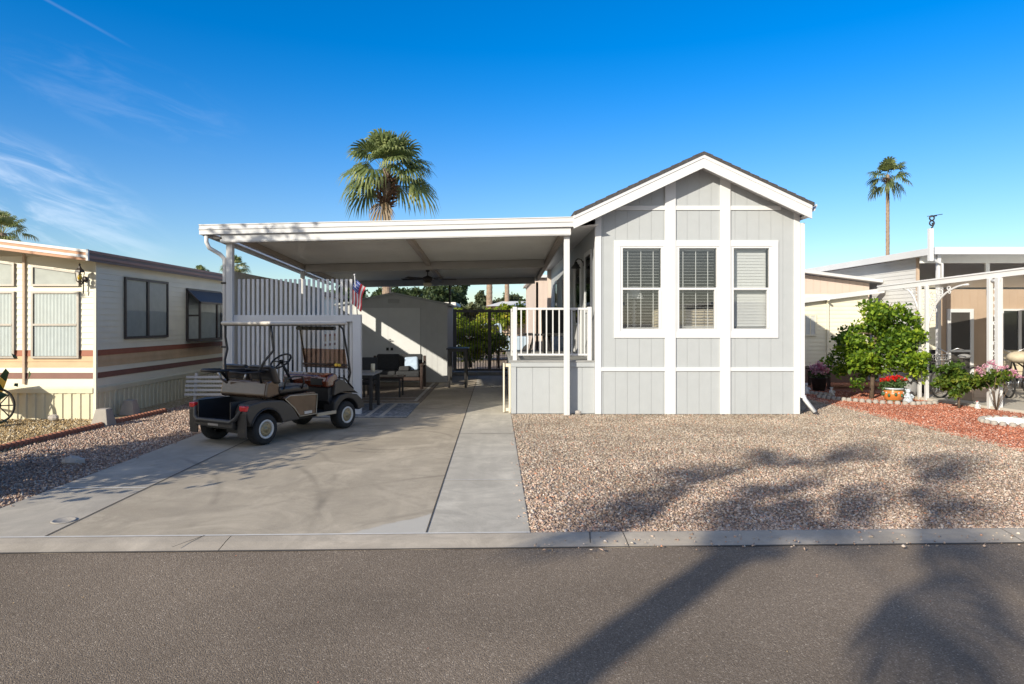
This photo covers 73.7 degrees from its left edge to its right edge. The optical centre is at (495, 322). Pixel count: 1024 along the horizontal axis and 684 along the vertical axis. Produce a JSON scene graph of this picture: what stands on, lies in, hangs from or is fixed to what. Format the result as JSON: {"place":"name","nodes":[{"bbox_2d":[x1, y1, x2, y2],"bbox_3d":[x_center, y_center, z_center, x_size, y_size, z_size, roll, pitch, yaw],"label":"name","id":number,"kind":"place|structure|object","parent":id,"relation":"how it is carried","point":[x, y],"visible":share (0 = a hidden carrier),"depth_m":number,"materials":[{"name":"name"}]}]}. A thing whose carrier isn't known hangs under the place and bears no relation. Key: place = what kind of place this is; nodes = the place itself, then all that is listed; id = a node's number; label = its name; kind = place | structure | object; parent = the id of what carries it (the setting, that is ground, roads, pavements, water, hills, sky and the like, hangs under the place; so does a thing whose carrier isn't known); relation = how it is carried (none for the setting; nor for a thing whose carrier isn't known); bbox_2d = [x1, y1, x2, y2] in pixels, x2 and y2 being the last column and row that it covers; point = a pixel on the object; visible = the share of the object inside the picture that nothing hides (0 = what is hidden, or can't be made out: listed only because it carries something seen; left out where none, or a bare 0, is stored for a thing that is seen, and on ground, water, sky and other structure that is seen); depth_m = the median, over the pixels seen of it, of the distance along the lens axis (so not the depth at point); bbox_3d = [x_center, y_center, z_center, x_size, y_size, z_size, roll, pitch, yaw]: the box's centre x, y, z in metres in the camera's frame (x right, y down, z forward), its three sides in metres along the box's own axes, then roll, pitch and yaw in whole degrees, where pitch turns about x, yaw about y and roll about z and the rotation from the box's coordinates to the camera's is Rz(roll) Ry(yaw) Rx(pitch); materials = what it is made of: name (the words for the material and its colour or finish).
{"place":"outdoors","nodes":[
{"label":"outdoors","id":0,"kind":"place"},
{"bbox_2d":[0,422,283,536],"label":"driveway","id":1,"kind":"structure","parent":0,"point":[35,515],"depth_m":6.91,"materials":[{"name":"concrete"}]},
{"bbox_2d":[50,517,76,523],"bbox_3d":[-3.620,1.657,5.720,0.192,0.005,0.192,0,0,0],"label":"utility lid","id":2,"kind":"object","parent":1,"relation":"on","point":[62,520],"visible":1,"depth_m":5.71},
{"bbox_2d":[0,366,335,507],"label":"pink gravel yard","id":3,"kind":"structure","parent":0,"point":[96,453],"depth_m":8.70,"materials":[{"name":"pink gravel"}]},
{"bbox_2d":[61,455,84,464],"bbox_3d":[-4.986,1.640,8.048,0.277,0.144,0.182,0,0,0],"label":"rock","id":4,"kind":"object","parent":3,"relation":"on","point":[72,459],"visible":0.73,"depth_m":8.00,"materials":[{"name":"grey stone"}]},
{"bbox_2d":[91,408,116,426],"bbox_3d":[-6.320,1.530,11.000,0.276,0.280,0.276,0,0,0],"label":"pier block","id":5,"kind":"object","parent":3,"relation":"on","point":[105,416],"depth_m":10.90,"materials":[{"name":"grey concrete"}]},
{"bbox_2d":[184,373,221,400],"bbox_3d":[-5.750,1.340,13.670,0.900,0.640,0.180,0,0,0],"label":"slatted bench","id":6,"kind":"object","parent":3,"relation":"on","point":[195,381],"visible":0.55,"depth_m":13.63,"materials":[{"name":"grey wood"}]},
{"bbox_2d":[234,271,321,377],"bbox_3d":[-5.320,0.315,17.275,0.060,2.690,7.450,0,0,0],"label":"privacy screen","id":7,"kind":"object","parent":3,"relation":"on","point":[239,275],"visible":0.26,"depth_m":15.98,"materials":[{"name":"grey"}]},
{"bbox_2d":[0,361,335,452],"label":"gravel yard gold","id":8,"kind":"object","parent":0,"point":[175,403],"depth_m":13.23,"materials":[{"name":"brown gravel"}]},
{"bbox_2d":[0,354,30,423],"bbox_3d":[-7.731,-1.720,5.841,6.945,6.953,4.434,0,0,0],"label":"flowering plant","id":9,"kind":"object","parent":8,"relation":"on","point":[4,374],"visible":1,"depth_m":6.40,"materials":[{"name":"green plant"}]},
{"bbox_2d":[0,418,91,452],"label":"golden gravel","id":10,"kind":"structure","parent":8,"relation":"on","point":[61,423],"depth_m":10.77,"materials":[{"name":"beige gravel"}]},
{"bbox_2d":[0,377,15,421],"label":"garden cart","id":11,"kind":"object","parent":10,"relation":"on","point":[2,382],"visible":0.89,"depth_m":11.25,"materials":[{"name":"metal"}]},
{"bbox_2d":[0,408,166,450],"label":"garden edging","id":12,"kind":"object","parent":10,"relation":"on","point":[45,437],"visible":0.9,"depth_m":10.09,"materials":[{"name":"brick"}]},
{"bbox_2d":[119,399,140,414],"bbox_3d":[-6.620,1.537,12.350,0.262,0.266,0.262,0,0,0],"label":"pier block","id":13,"kind":"object","parent":8,"relation":"on","point":[130,407],"depth_m":12.26,"materials":[{"name":"grey concrete"}]},
{"bbox_2d":[0,239,344,419],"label":"cream trailer","id":14,"kind":"object","parent":8,"relation":"on","point":[145,333],"visible":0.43,"depth_m":11.88,"materials":[{"name":"beige metal"}]},
{"bbox_2d":[75,263,87,293],"bbox_3d":[-7.060,-0.750,11.620,0.172,0.520,0.229,0,0,0],"label":"wall lantern","id":15,"kind":"object","parent":14,"relation":"attached to","point":[79,269],"depth_m":11.57,"materials":[{"name":"brown metal"}]},
{"bbox_2d":[47,375,477,535],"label":"driveway","id":16,"kind":"structure","parent":0,"point":[358,475],"depth_m":7.00,"materials":[{"name":"concrete"}]},
{"bbox_2d":[0,479,529,537],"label":"pavement edge","id":17,"kind":"object","parent":16,"relation":"on","point":[264,534],"visible":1,"depth_m":5.34,"materials":[{"name":"grey concrete"}]},
{"bbox_2d":[189,321,363,444],"bbox_3d":[-3.180,0.826,10.248,1.166,1.676,2.548,0,0,29],"label":"golf cart","id":18,"kind":"object","parent":16,"relation":"on","point":[254,404],"visible":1,"depth_m":9.64,"materials":[{"name":"plastic"}]},
{"bbox_2d":[45,383,590,546],"bbox_3d":[-1.381,1.655,12.011,4.251,0.008,13.979,0,0,0],"label":"pavement joint","id":19,"kind":"object","parent":16,"relation":"on","point":[284,422],"visible":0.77,"depth_m":6.73,"materials":[{"name":"grey concrete"}]},
{"bbox_2d":[312,403,419,417],"bbox_3d":[-2.430,1.653,12.925,1.740,0.019,2.050,0,0,0],"label":"outdoor rug","id":20,"kind":"object","parent":16,"relation":"on","point":[393,410],"visible":0.66,"depth_m":12.67,"materials":[{"name":"grey fabric"}]},
{"bbox_2d":[234,279,361,413],"bbox_3d":[-3.572,0.445,12.332,2.284,2.450,0.135,0,0,0],"label":"picket fence","id":21,"kind":"object","parent":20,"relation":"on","point":[355,320],"visible":0.52,"depth_m":12.34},
{"bbox_2d":[352,274,365,313],"bbox_3d":[-2.454,-0.504,12.234,0.242,0.729,0.069,0,0,0],"label":"flag","id":22,"kind":"object","parent":21,"relation":"attached to","point":[358,289],"visible":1,"depth_m":12.22,"materials":[{"name":"multicoloured fabric"}]},
{"bbox_2d":[324,370,381,409],"bbox_3d":[-2.790,1.310,13.225,1.020,0.700,0.950,0,0,0],"label":"patio table","id":23,"kind":"object","parent":20,"relation":"on","point":[369,374],"visible":0.43,"depth_m":12.83,"materials":[{"name":"metal"}]},
{"bbox_2d":[199,216,573,414],"bbox_3d":[-1.930,-0.097,16.673,6.660,3.534,9.286,0,0,0],"label":"carport","id":24,"kind":"object","parent":16,"relation":"on","point":[477,251],"visible":0.8,"depth_m":14.09,"materials":[{"name":"white metal"}]},
{"bbox_2d":[402,270,456,286],"bbox_3d":[-1.829,-1.202,18.443,1.524,0.495,1.480,0,0,0],"label":"ceiling fan","id":25,"kind":"object","parent":24,"relation":"attached to","point":[427,279],"visible":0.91,"depth_m":18.32,"materials":[{"name":"black metal"}]},
{"bbox_2d":[335,292,455,381],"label":"garden shed","id":26,"kind":"structure","parent":16,"relation":"on","point":[395,323],"depth_m":18.89,"materials":[{"name":"grey paint"}]},
{"bbox_2d":[355,308,419,379],"bbox_3d":[-2.995,0.600,18.864,1.810,2.000,0.071,0,0,0],"label":"door","id":27,"kind":"structure","parent":26,"relation":"in","point":[398,329],"depth_m":18.87,"materials":[{"name":"paint"}]},
{"bbox_2d":[362,382,438,401],"bbox_3d":[-2.575,1.654,16.425,2.050,0.018,4.550,0,0,0],"label":"outdoor rug","id":28,"kind":"object","parent":16,"relation":"on","point":[413,392],"visible":0.53,"depth_m":16.01,"materials":[{"name":"grey fabric"}]},
{"bbox_2d":[349,357,376,400],"bbox_3d":[-2.750,1.200,14.155,0.500,0.920,0.510,0,0,0],"label":"patio chair","id":29,"kind":"object","parent":28,"relation":"on","point":[367,362],"visible":0.32,"depth_m":14.36,"materials":[{"name":"black metal"}]},
{"bbox_2d":[363,375,405,396],"bbox_3d":[-2.500,1.425,15.200,0.900,0.470,0.600,0,0,0],"label":"coffee table","id":30,"kind":"object","parent":28,"relation":"on","point":[391,377],"visible":0.61,"depth_m":14.95,"materials":[{"name":"brown wood"}]},
{"bbox_2d":[373,354,425,388],"bbox_3d":[-2.480,1.240,17.250,1.360,0.840,0.860,0,0,0],"label":"loveseat","id":31,"kind":"object","parent":28,"relation":"on","point":[389,364],"visible":0.63,"depth_m":17.47,"materials":[{"name":"black wicker"}]},
{"bbox_2d":[405,357,418,369],"bbox_3d":[-2.134,1.043,17.273,0.390,0.344,0.263,0,0,7],"label":"pillow","id":32,"kind":"object","parent":31,"relation":"on","point":[413,362],"visible":0.78,"depth_m":17.22,"materials":[{"name":"white fabric"}]},
{"bbox_2d":[446,347,469,387],"bbox_3d":[-0.980,1.160,17.700,0.560,1.000,0.800,0,0,0],"label":"bar table","id":33,"kind":"object","parent":16,"relation":"on","point":[457,349],"visible":1,"depth_m":17.34,"materials":[{"name":"metal"}]},
{"bbox_2d":[452,371,507,374],"bbox_3d":[-0.380,1.610,21.625,1.960,0.100,0.650,0,0,0],"label":"step","id":34,"kind":"object","parent":16,"relation":"on","point":[479,372],"visible":0.64,"depth_m":21.30,"materials":[{"name":"grey concrete"}]},
{"bbox_2d":[453,309,510,370],"bbox_3d":[-0.395,0.620,22.000,1.970,2.080,0.100,0,0,0],"label":"metal gate fence","id":35,"kind":"object","parent":16,"relation":"on","point":[455,311],"visible":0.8,"depth_m":21.99,"materials":[{"name":"black metal"}]},
{"bbox_2d":[427,375,529,531],"bbox_3d":[-0.140,1.663,14.678,0.820,0.001,18.644,0,0,0],"label":"driveway strip","id":36,"kind":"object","parent":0,"point":[484,448],"visible":0.93,"depth_m":7.41,"materials":[{"name":"concrete"}]},
{"bbox_2d":[503,363,510,412],"bbox_3d":[0.201,1.205,12.590,0.142,0.910,0.140,0,0,0],"label":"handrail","id":37,"kind":"object","parent":36,"relation":"on","point":[504,366],"visible":1,"depth_m":12.53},
{"bbox_2d":[0,543,1023,683],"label":"road","id":38,"kind":"structure","parent":0,"point":[744,615],"depth_m":3.92,"materials":[{"name":"grey asphalt"}]},
{"bbox_2d":[0,542,1023,553],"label":"gutter grime","id":39,"kind":"object","parent":38,"relation":"on","point":[495,548],"visible":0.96,"depth_m":5.08,"materials":[{"name":"grey concrete"}]},
{"bbox_2d":[0,0,1023,305],"label":"sky","id":40,"kind":"structure","parent":0,"point":[127,127],"materials":[{"name":"blue"}]},
{"bbox_2d":[51,351,1023,547],"bbox_3d":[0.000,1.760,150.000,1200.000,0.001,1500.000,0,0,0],"label":"ground","id":41,"kind":"structure","parent":0,"point":[461,365],"depth_m":28.43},
{"bbox_2d":[0,210,37,241],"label":"fan palm","id":42,"kind":"object","parent":41,"relation":"on","point":[7,220],"visible":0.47,"depth_m":33.87,"materials":[{"name":"green plant"}]},
{"bbox_2d":[220,255,250,273],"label":"fan palm","id":43,"kind":"object","parent":41,"relation":"on","point":[237,260],"visible":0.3,"depth_m":59.78,"materials":[{"name":"green plant"}]},
{"bbox_2d":[329,285,375,301],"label":"dark tree","id":44,"kind":"object","parent":41,"relation":"on","point":[366,295],"visible":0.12,"depth_m":45.48,"materials":[{"name":"green plant"}]},
{"bbox_2d":[338,127,440,293],"bbox_3d":[-4.688,-3.492,30.138,4.698,10.304,4.700,0,0,0],"label":"fan palm","id":45,"kind":"object","parent":41,"relation":"on","point":[388,146],"visible":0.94,"depth_m":29.52,"materials":[{"name":"green plant"}]},
{"bbox_2d":[373,286,433,298],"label":"dark tree","id":46,"kind":"object","parent":41,"relation":"on","point":[416,292],"visible":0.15,"depth_m":43.03,"materials":[{"name":"green plant"}]},
{"bbox_2d":[417,285,465,302],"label":"dark tree","id":47,"kind":"object","parent":41,"relation":"on","point":[440,293],"visible":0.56,"depth_m":49.62,"materials":[{"name":"green plant"}]},
{"bbox_2d":[447,285,469,307],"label":"dark tree","id":48,"kind":"object","parent":41,"relation":"on","point":[464,288],"visible":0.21,"depth_m":53.25,"materials":[{"name":"green plant"}]},
{"bbox_2d":[459,302,485,322],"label":"olive tree","id":49,"kind":"object","parent":41,"relation":"on","point":[472,306],"visible":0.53,"depth_m":47.40,"materials":[{"name":"green plant"}]},
{"bbox_2d":[474,290,485,307],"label":"olive tree","id":50,"kind":"object","parent":41,"relation":"on","point":[480,297],"visible":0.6,"depth_m":59.30,"materials":[{"name":"green plant"}]},
{"bbox_2d":[454,308,509,367],"bbox_3d":[-0.857,0.549,24.812,2.454,2.227,2.252,0,0,29],"label":"orange tree","id":51,"kind":"object","parent":41,"relation":"on","point":[462,331],"visible":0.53,"depth_m":24.55,"materials":[{"name":"green plant"}]},
{"bbox_2d":[486,285,492,309],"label":"fan palm","id":52,"kind":"object","parent":41,"relation":"on","point":[489,292],"visible":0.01,"depth_m":41.85,"materials":[{"name":"brown plant"}]},
{"bbox_2d":[457,333,532,362],"bbox_3d":[-0.500,1.015,27.000,7.000,1.190,0.040,0,0,0],"label":"metal bar fence","id":53,"kind":"object","parent":41,"relation":"on","point":[493,359],"visible":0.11,"depth_m":26.98,"materials":[{"name":"black metal"}]},
{"bbox_2d":[482,332,509,367],"bbox_3d":[0.012,1.006,24.543,1.043,1.313,0.856,0,0,15],"label":"green bush","id":54,"kind":"object","parent":41,"relation":"on","point":[493,348],"visible":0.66,"depth_m":24.50,"materials":[{"name":"green plant"}]},
{"bbox_2d":[476,301,525,330],"bbox_3d":[1.315,0.210,38.521,4.847,2.911,2.557,0,0,0],"label":"clipped hedge","id":55,"kind":"object","parent":41,"relation":"on","point":[508,307],"visible":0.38,"depth_m":38.23,"materials":[{"name":"green plant"}]},
{"bbox_2d":[479,323,528,349],"bbox_3d":[-0.305,0.850,31.180,5.190,1.619,1.640,0,0,0],"label":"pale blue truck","id":56,"kind":"object","parent":41,"relation":"on","point":[519,342],"visible":0.09,"depth_m":30.40,"materials":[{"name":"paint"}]},
{"bbox_2d":[505,284,508,301],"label":"fan palm","id":57,"kind":"object","parent":41,"relation":"on","point":[506,292],"visible":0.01,"depth_m":41.87,"materials":[{"name":"brown plant"}]},
{"bbox_2d":[492,292,522,303],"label":"olive tree","id":58,"kind":"object","parent":41,"relation":"on","point":[514,297],"visible":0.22,"depth_m":61.03,"materials":[{"name":"green plant"}]},
{"bbox_2d":[0,528,1023,551],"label":"kerb","id":59,"kind":"structure","parent":41,"relation":"on","point":[281,542],"depth_m":5.23,"materials":[{"name":"concrete"}]},
{"bbox_2d":[867,156,912,254],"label":"fan palm","id":60,"kind":"object","parent":41,"relation":"on","point":[888,164],"visible":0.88,"depth_m":64.84,"materials":[{"name":"green plant"}]},
{"bbox_2d":[624,287,643,328],"bbox_3d":[2.620,-0.235,12.950,0.380,0.890,0.380,0,0,0],"label":"table lamp","id":61,"kind":"object","parent":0,"point":[633,294],"visible":0.7,"depth_m":12.88,"materials":[{"name":"white paint"}]},
{"bbox_2d":[502,360,1023,551],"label":"gravel yard","id":62,"kind":"structure","parent":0,"point":[649,468],"depth_m":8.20,"materials":[{"name":"beige gravel"}]},
{"bbox_2d":[486,301,525,350],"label":"house","id":63,"kind":"structure","parent":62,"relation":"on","point":[509,303],"depth_m":40.00,"materials":[{"name":"beige paint"}]},
{"bbox_2d":[523,275,546,349],"bbox_3d":[3.450,-0.040,29.100,4.300,3.400,8.200,0,0,0],"label":"beige trailer","id":64,"kind":"object","parent":62,"relation":"on","point":[531,294],"visible":0.16,"depth_m":25.20,"materials":[{"name":"white metal"}]},
{"bbox_2d":[545,151,816,413],"bbox_3d":[3.548,-0.670,17.435,4.356,4.660,10.930,0,0,0],"label":"mobile home","id":65,"kind":"object","parent":62,"relation":"on","point":[723,240],"visible":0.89,"depth_m":12.35,"materials":[{"name":"grey paint"}]},
{"bbox_2d":[506,350,594,413],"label":"porch deck","id":66,"kind":"structure","parent":65,"relation":"attached to","point":[537,384],"depth_m":12.42,"materials":[{"name":"grey paint"}]},
{"bbox_2d":[523,334,557,353],"bbox_3d":[0.950,0.472,14.300,0.760,0.454,0.760,0,0,0],"label":"patio table","id":67,"kind":"object","parent":66,"relation":"on","point":[531,344],"visible":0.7,"depth_m":14.08,"materials":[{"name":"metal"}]},
{"bbox_2d":[511,307,591,359],"bbox_3d":[1.025,0.207,13.341,1.436,0.975,1.858,0,0,0],"label":"railing","id":68,"kind":"object","parent":66,"relation":"on","point":[514,354],"visible":0.99,"depth_m":12.43,"materials":[{"name":"white metal"}]},
{"bbox_2d":[541,310,563,353],"bbox_3d":[1.325,0.205,15.458,0.550,0.980,0.716,0,0,0],"label":"patio chair","id":69,"kind":"object","parent":66,"relation":"on","point":[549,321],"visible":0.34,"depth_m":15.68,"materials":[{"name":"grey fabric"}]},
{"bbox_2d":[554,280,557,307],"bbox_3d":[1.802,-0.715,20.450,0.024,1.050,0.900,0,0,0],"label":"window","id":70,"kind":"structure","parent":65,"relation":"in","point":[556,282],"depth_m":20.39,"materials":[{"name":"grey glass"}]},
{"bbox_2d":[562,275,563,307],"bbox_3d":[1.802,-0.715,18.050,0.024,1.050,0.900,0,0,0],"label":"window","id":71,"kind":"structure","parent":65,"relation":"in","point":[563,275],"depth_m":18.27,"materials":[{"name":"white paint"}]},
{"bbox_2d":[572,258,581,353],"bbox_3d":[1.774,-0.340,15.100,0.081,2.040,1.300,0,0,0],"label":"door","id":72,"kind":"structure","parent":65,"relation":"in","point":[577,273],"depth_m":15.14,"materials":[{"name":"white paint"}]},
{"bbox_2d":[584,249,591,312],"bbox_3d":[1.802,-0.790,13.400,0.024,1.200,1.000,0,0,0],"label":"window","id":73,"kind":"structure","parent":65,"relation":"in","point":[588,255],"depth_m":13.34,"materials":[{"name":"white paint"}]},
{"bbox_2d":[620,246,663,330],"bbox_3d":[2.640,-0.605,12.416,0.780,1.530,0.168,0,0,0],"label":"window","id":74,"kind":"structure","parent":65,"relation":"in","point":[660,301],"depth_m":12.34,"materials":[{"name":"white paint"}]},
{"bbox_2d":[652,309,712,328],"bbox_3d":[3.600,0.310,13.225,1.300,1.100,0.950,0,0,0],"label":"sofa","id":75,"kind":"object","parent":65,"relation":"in","point":[686,317],"visible":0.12,"depth_m":12.75,"materials":[{"name":"beige fabric"}]},
{"bbox_2d":[677,246,718,330],"bbox_3d":[3.653,-0.605,12.416,0.765,1.530,0.168,0,0,0],"label":"window","id":76,"kind":"structure","parent":65,"relation":"in","point":[715,295],"depth_m":12.34,"materials":[{"name":"white paint"}]},
{"bbox_2d":[731,246,771,330],"bbox_3d":[4.620,-0.605,12.416,0.730,1.530,0.168,0,0,0],"label":"window","id":77,"kind":"structure","parent":65,"relation":"in","point":[748,267],"depth_m":12.46,"materials":[{"name":"white paint"}]},
{"bbox_2d":[807,360,831,390],"bbox_3d":[7.869,1.288,16.550,0.541,0.745,0.510,0,0,45],"label":"flower pot","id":78,"kind":"object","parent":62,"relation":"on","point":[818,380],"visible":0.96,"depth_m":16.48,"materials":[{"name":"metal"}]},
{"bbox_2d":[809,391,832,395],"bbox_3d":[7.139,1.635,15.921,1.413,0.090,0.307,0,0,44],"label":"stone edging","id":79,"kind":"object","parent":62,"relation":"on","point":[821,393],"visible":0.45,"depth_m":15.56,"materials":[{"name":"grey stone"}]},
{"bbox_2d":[805,367,904,388],"bbox_3d":[9.400,1.430,17.500,2.400,0.460,1.200,0,0,0],"label":"plant bench","id":80,"kind":"object","parent":62,"relation":"on","point":[828,382],"visible":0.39,"depth_m":16.98,"materials":[{"name":"brown wood"}]},
{"bbox_2d":[819,297,931,398],"bbox_3d":[8.237,0.550,14.858,2.177,2.227,1.540,0,0,29],"label":"citrus tree","id":81,"kind":"object","parent":62,"relation":"on","point":[896,341],"visible":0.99,"depth_m":14.64,"materials":[{"name":"green plant"}]},
{"bbox_2d":[816,395,938,405],"bbox_3d":[7.921,1.635,14.248,2.264,0.090,0.650,0,0,28],"label":"stone edging","id":82,"kind":"object","parent":62,"relation":"on","point":[882,401],"visible":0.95,"depth_m":13.98,"materials":[{"name":"stone"}]},
{"bbox_2d":[876,374,908,401],"bbox_3d":[8.305,1.372,14.294,0.590,0.576,0.522,0,0,0],"label":"flower pot","id":83,"kind":"object","parent":62,"relation":"on","point":[894,392],"visible":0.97,"depth_m":14.16,"materials":[{"name":"orange ceramic"}]},
{"bbox_2d":[903,377,916,395],"bbox_3d":[9.000,1.440,14.950,0.480,0.480,0.236,0,0,0],"label":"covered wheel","id":84,"kind":"object","parent":62,"relation":"on","point":[912,384],"visible":0.3,"depth_m":14.85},
{"bbox_2d":[805,247,1023,389],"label":"neighbour house","id":85,"kind":"structure","parent":62,"relation":"on","point":[960,317],"depth_m":17.40,"materials":[{"name":"grey"}]},
{"bbox_2d":[805,270,884,381],"bbox_3d":[8.760,-0.010,21.287,3.920,3.340,5.426,0,0,0],"label":"annex","id":86,"kind":"object","parent":85,"relation":"attached to","point":[831,299],"visible":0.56,"depth_m":18.90,"materials":[{"name":"beige"}]},
{"bbox_2d":[805,314,816,335],"bbox_3d":[8.690,0.080,18.870,0.340,0.600,0.029,0,0,0],"label":"window","id":87,"kind":"structure","parent":86,"relation":"in","point":[810,319],"depth_m":18.87,"materials":[{"name":"beige glass"}]},
{"bbox_2d":[927,214,942,260],"bbox_3d":[10.320,-1.994,16.045,0.362,1.108,0.090,0,0,0],"label":"tv antenna","id":88,"kind":"object","parent":85,"relation":"attached to","point":[930,244],"visible":1,"depth_m":16.01,"materials":[{"name":"white metal"}]},
{"bbox_2d":[946,309,973,374],"bbox_3d":[11.815,0.650,17.375,0.670,1.980,0.049,0,0,0],"label":"door","id":89,"kind":"structure","parent":85,"relation":"in","point":[959,322],"depth_m":17.37,"materials":[{"name":"white paint"}]},
{"bbox_2d":[1003,309,1023,383],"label":"sliding door","id":90,"kind":"structure","parent":85,"relation":"in","point":[1013,319],"depth_m":17.37,"materials":[{"name":"white paint"}]},
{"bbox_2d":[805,390,1023,451],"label":"red gravel","id":91,"kind":"structure","parent":62,"relation":"on","point":[919,410],"depth_m":12.24,"materials":[{"name":"red gravel"}]},
{"bbox_2d":[903,389,914,402],"bbox_3d":[8.520,1.518,14.106,0.225,0.296,0.218,0,0,0],"label":"garden figurine","id":92,"kind":"object","parent":91,"relation":"on","point":[908,396],"visible":0.81,"depth_m":14.07,"materials":[{"name":"white ceramic"}]},
{"bbox_2d":[891,385,1023,413],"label":"patio slab","id":93,"kind":"structure","parent":62,"relation":"on","point":[1015,402],"depth_m":14.04,"materials":[{"name":"concrete"}]},
{"bbox_2d":[929,350,945,373],"bbox_3d":[10.590,1.135,16.228,0.500,0.950,0.500,0,0,-20],"label":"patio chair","id":94,"kind":"object","parent":93,"relation":"on","point":[932,352],"visible":0.07,"depth_m":16.41,"materials":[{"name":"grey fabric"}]},
{"bbox_2d":[877,267,1023,409],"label":"patio awning","id":95,"kind":"object","parent":93,"relation":"on","point":[998,280],"visible":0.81,"depth_m":13.66,"materials":[{"name":"white metal"}]},
{"bbox_2d":[929,347,981,397],"bbox_3d":[9.950,1.077,14.700,1.695,1.077,0.582,0,0,-20],"label":"bicycle","id":96,"kind":"object","parent":93,"relation":"on","point":[964,356],"visible":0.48,"depth_m":14.60,"materials":[{"name":"metal"}]},
{"bbox_2d":[960,387,993,400],"bbox_3d":[10.000,1.485,14.090,0.600,0.250,0.420,0,0,0],"label":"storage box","id":97,"kind":"object","parent":93,"relation":"on","point":[976,395],"visible":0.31,"depth_m":13.90,"materials":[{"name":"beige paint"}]},
{"bbox_2d":[1003,349,1023,397],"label":"bicycle","id":98,"kind":"object","parent":93,"relation":"on","point":[1019,381],"visible":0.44,"depth_m":14.21,"materials":[{"name":"metal"}]},
{"bbox_2d":[1006,351,1023,362],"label":"cloth bundle","id":99,"kind":"object","parent":98,"relation":"on","point":[1016,356],"visible":1,"depth_m":13.61,"materials":[{"name":"beige fabric"}]},
{"bbox_2d":[1003,350,1023,391],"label":"patio chair","id":100,"kind":"object","parent":93,"relation":"on","point":[1019,367],"visible":0.19,"depth_m":16.14,"materials":[{"name":"beige fabric"}]},
{"bbox_2d":[928,359,991,408],"bbox_3d":[8.994,1.178,13.181,1.141,0.965,0.750,0,0,0],"label":"citrus bush","id":101,"kind":"object","parent":62,"relation":"on","point":[955,381],"visible":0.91,"depth_m":13.06,"materials":[{"name":"green plant"}]},
{"bbox_2d":[966,359,1023,410],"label":"flowering plant","id":102,"kind":"object","parent":62,"relation":"on","point":[995,377],"visible":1,"depth_m":12.79,"materials":[{"name":"pink plant"}]},
{"bbox_2d":[977,415,1023,427],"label":"stone ring","id":103,"kind":"object","parent":62,"relation":"on","point":[981,419],"visible":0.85,"depth_m":11.22,"materials":[{"name":"white stone"}]},
{"bbox_2d":[985,417,1023,424],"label":"white pebbles","id":104,"kind":"object","parent":62,"relation":"on","point":[1017,421],"visible":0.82,"depth_m":11.35,"materials":[{"name":"white stone"}]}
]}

